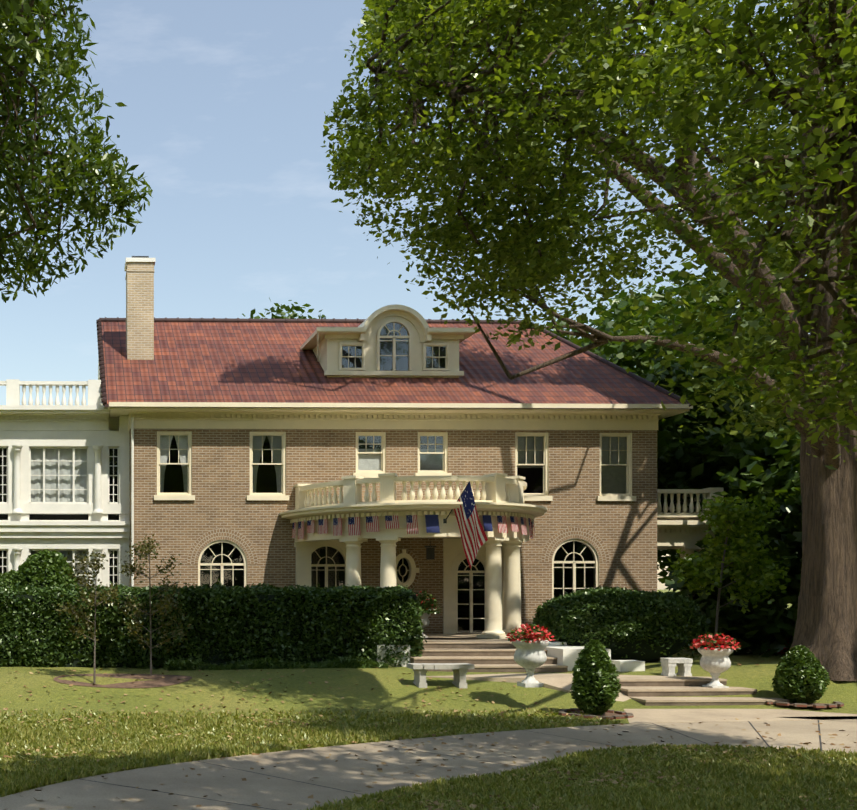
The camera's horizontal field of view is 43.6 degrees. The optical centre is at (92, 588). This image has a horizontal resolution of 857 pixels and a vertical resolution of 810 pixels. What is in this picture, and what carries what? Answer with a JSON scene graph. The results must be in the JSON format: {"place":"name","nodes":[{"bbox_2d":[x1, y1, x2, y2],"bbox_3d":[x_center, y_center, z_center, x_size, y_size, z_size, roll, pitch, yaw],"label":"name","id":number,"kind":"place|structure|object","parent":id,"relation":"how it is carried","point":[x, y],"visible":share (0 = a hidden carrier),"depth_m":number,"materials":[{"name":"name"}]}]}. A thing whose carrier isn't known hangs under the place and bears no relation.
{"place":"outdoors","nodes":[
{"label":"outdoors","id":0,"kind":"place"},
{"bbox_2d":[0,0,152,302],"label":"tree","id":1,"kind":"object","parent":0,"point":[39,54],"depth_m":14.63,"materials":[{"name":"green plant"}]},
{"bbox_2d":[0,0,846,589],"label":"sky","id":2,"kind":"structure","parent":0,"point":[226,102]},
{"bbox_2d":[0,716,856,809],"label":"driveway","id":3,"kind":"structure","parent":0,"point":[292,774],"depth_m":13.41,"materials":[{"name":"concrete"}]},
{"bbox_2d":[0,590,856,809],"bbox_3d":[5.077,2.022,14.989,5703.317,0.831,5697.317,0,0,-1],"label":"ground","id":4,"kind":"structure","parent":0,"point":[300,689],"depth_m":20.75,"materials":[{"name":"green plant"}]},
{"bbox_2d":[0,569,24,587],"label":"shrub leaves","id":5,"kind":"object","parent":4,"relation":"on","point":[8,576],"visible":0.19,"depth_m":25.54,"materials":[{"name":"green plant"}]},
{"bbox_2d":[13,549,78,588],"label":"shrub leaves","id":6,"kind":"object","parent":4,"relation":"on","point":[54,558],"visible":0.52,"depth_m":25.42,"materials":[{"name":"green plant"}]},
{"bbox_2d":[25,561,68,587],"bbox_3d":[-1.234,0.441,25.873,1.462,2.424,1.376,0,0,-1],"label":"shrub","id":7,"kind":"object","parent":4,"relation":"on","point":[28,579],"visible":0.06,"depth_m":25.39,"materials":[{"name":"green plant"}]},
{"bbox_2d":[0,379,129,586],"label":"side wing","id":8,"kind":"structure","parent":4,"relation":"on","point":[64,478],"depth_m":29.36,"materials":[{"name":"white paint"}]},
{"bbox_2d":[64,552,108,683],"bbox_3d":[-0.023,0.685,21.526,1.219,3.000,0.927,0,0,17],"label":"sapling","id":9,"kind":"object","parent":4,"relation":"on","point":[94,673],"visible":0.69,"depth_m":21.46,"materials":[{"name":"brown plant"}]},
{"bbox_2d":[52,549,119,643],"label":"sapling leaves","id":10,"kind":"object","parent":9,"relation":"attached to","point":[114,593],"visible":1,"depth_m":21.39,"materials":[{"name":"green plant"}]},
{"bbox_2d":[120,548,175,675],"bbox_3d":[1.327,0.501,22.202,1.342,3.200,1.516,0,0,-1],"label":"sapling","id":11,"kind":"object","parent":4,"relation":"on","point":[150,631],"visible":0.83,"depth_m":22.23,"materials":[{"name":"brown plant"}]},
{"bbox_2d":[112,534,190,652],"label":"sapling leaves","id":12,"kind":"object","parent":11,"relation":"attached to","point":[140,554],"visible":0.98,"depth_m":22.17,"materials":[{"name":"green plant"}]},
{"bbox_2d":[0,581,426,668],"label":"hedge","id":13,"kind":"object","parent":4,"relation":"on","point":[216,593],"depth_m":23.69,"materials":[{"name":"green plant"}]},
{"bbox_2d":[213,578,225,587],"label":"shrub leaves","id":14,"kind":"object","parent":4,"relation":"on","point":[217,584],"visible":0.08,"depth_m":26.33,"materials":[{"name":"green plant"}]},
{"bbox_2d":[161,655,387,670],"bbox_3d":[4.405,1.814,23.451,5.512,0.453,0.645,0,0,-1],"label":"ground cover","id":15,"kind":"object","parent":4,"relation":"on","point":[176,664],"visible":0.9,"depth_m":23.28,"materials":[{"name":"green plant"}]},
{"bbox_2d":[130,429,656,633],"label":"front wall","id":16,"kind":"structure","parent":4,"relation":"on","point":[625,532],"depth_m":29.07,"materials":[{"name":"brick"}]},
{"bbox_2d":[96,256,693,633],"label":"house","id":17,"kind":"structure","parent":4,"relation":"on","point":[395,366],"depth_m":29.47,"materials":[{"name":"brick"}]},
{"bbox_2d":[279,473,546,639],"bbox_3d":[9.399,-0.402,27.048,7.640,5.380,4.129,0,0,-1],"label":"porch","id":18,"kind":"object","parent":4,"relation":"on","point":[498,516],"visible":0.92,"depth_m":26.20,"materials":[{"name":"beige paint"}]},
{"bbox_2d":[0,707,856,809],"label":"grass","id":19,"kind":"structure","parent":4,"relation":"on","point":[19,773],"depth_m":13.54,"materials":[{"name":"green plant"}]},
{"bbox_2d":[0,661,856,809],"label":"fallen leaves","id":20,"kind":"object","parent":4,"relation":"on","point":[436,803],"visible":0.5,"depth_m":14.56,"materials":[{"name":"plant"}]},
{"bbox_2d":[53,613,843,719],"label":"garden furnishings","id":21,"kind":"object","parent":4,"relation":"on","point":[531,657],"visible":0.71,"depth_m":21.05,"materials":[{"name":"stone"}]},
{"bbox_2d":[579,647,609,714],"bbox_3d":[9.695,1.779,18.808,0.580,1.318,0.580,0,0,-1],"label":"boxwood","id":22,"kind":"object","parent":21,"relation":"on","point":[591,681],"visible":0.1,"depth_m":18.59,"materials":[{"name":"green plant"}]},
{"bbox_2d":[569,639,621,714],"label":"boxwood leaves","id":23,"kind":"object","parent":22,"relation":"attached to","point":[612,686],"visible":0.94,"depth_m":18.61,"materials":[{"name":"green plant"}]},
{"bbox_2d":[783,654,816,700],"bbox_3d":[14.580,1.827,20.062,0.644,1.070,0.644,0,0,-1],"label":"boxwood","id":24,"kind":"object","parent":21,"relation":"on","point":[803,668],"visible":0.1,"depth_m":19.87,"materials":[{"name":"green plant"}]},
{"bbox_2d":[771,645,830,702],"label":"boxwood leaves","id":25,"kind":"object","parent":24,"relation":"attached to","point":[821,679],"visible":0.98,"depth_m":19.84,"materials":[{"name":"green plant"}]},
{"bbox_2d":[242,246,807,657],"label":"tree leaves","id":26,"kind":"object","parent":4,"relation":"on","point":[737,465],"visible":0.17,"depth_m":30.65,"materials":[{"name":"green plant"}]},
{"bbox_2d":[364,0,856,680],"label":"oak tree","id":27,"kind":"object","parent":4,"relation":"on","point":[826,628],"visible":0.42,"depth_m":19.80,"materials":[{"name":"green plant"}]},
{"bbox_2d":[320,0,856,469],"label":"oak leaves","id":28,"kind":"object","parent":27,"relation":"attached to","point":[668,80],"visible":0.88,"depth_m":15.36,"materials":[{"name":"green plant"}]},
{"bbox_2d":[375,638,856,723],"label":"steps","id":29,"kind":"structure","parent":4,"relation":"on","point":[492,655],"depth_m":21.29,"materials":[{"name":"concrete"}]},
{"bbox_2d":[532,584,709,662],"bbox_3d":[13.570,0.951,25.152,4.142,2.172,2.440,0,0,-1],"label":"hedge","id":30,"kind":"object","parent":4,"relation":"on","point":[550,615],"depth_m":24.30,"materials":[{"name":"green plant"}]},
{"bbox_2d":[657,488,722,649],"bbox_3d":[18.062,-0.496,31.450,2.447,5.167,4.170,0,0,-1],"label":"porch","id":31,"kind":"object","parent":4,"relation":"on","point":[684,530],"visible":0.33,"depth_m":29.67,"materials":[{"name":"beige paint"}]},
{"bbox_2d":[667,488,790,638],"bbox_3d":[16.801,-0.332,25.979,2.986,4.644,2.709,0,0,-1],"label":"maple sapling","id":32,"kind":"object","parent":4,"relation":"on","point":[720,513],"depth_m":25.70,"materials":[{"name":"green plant"}]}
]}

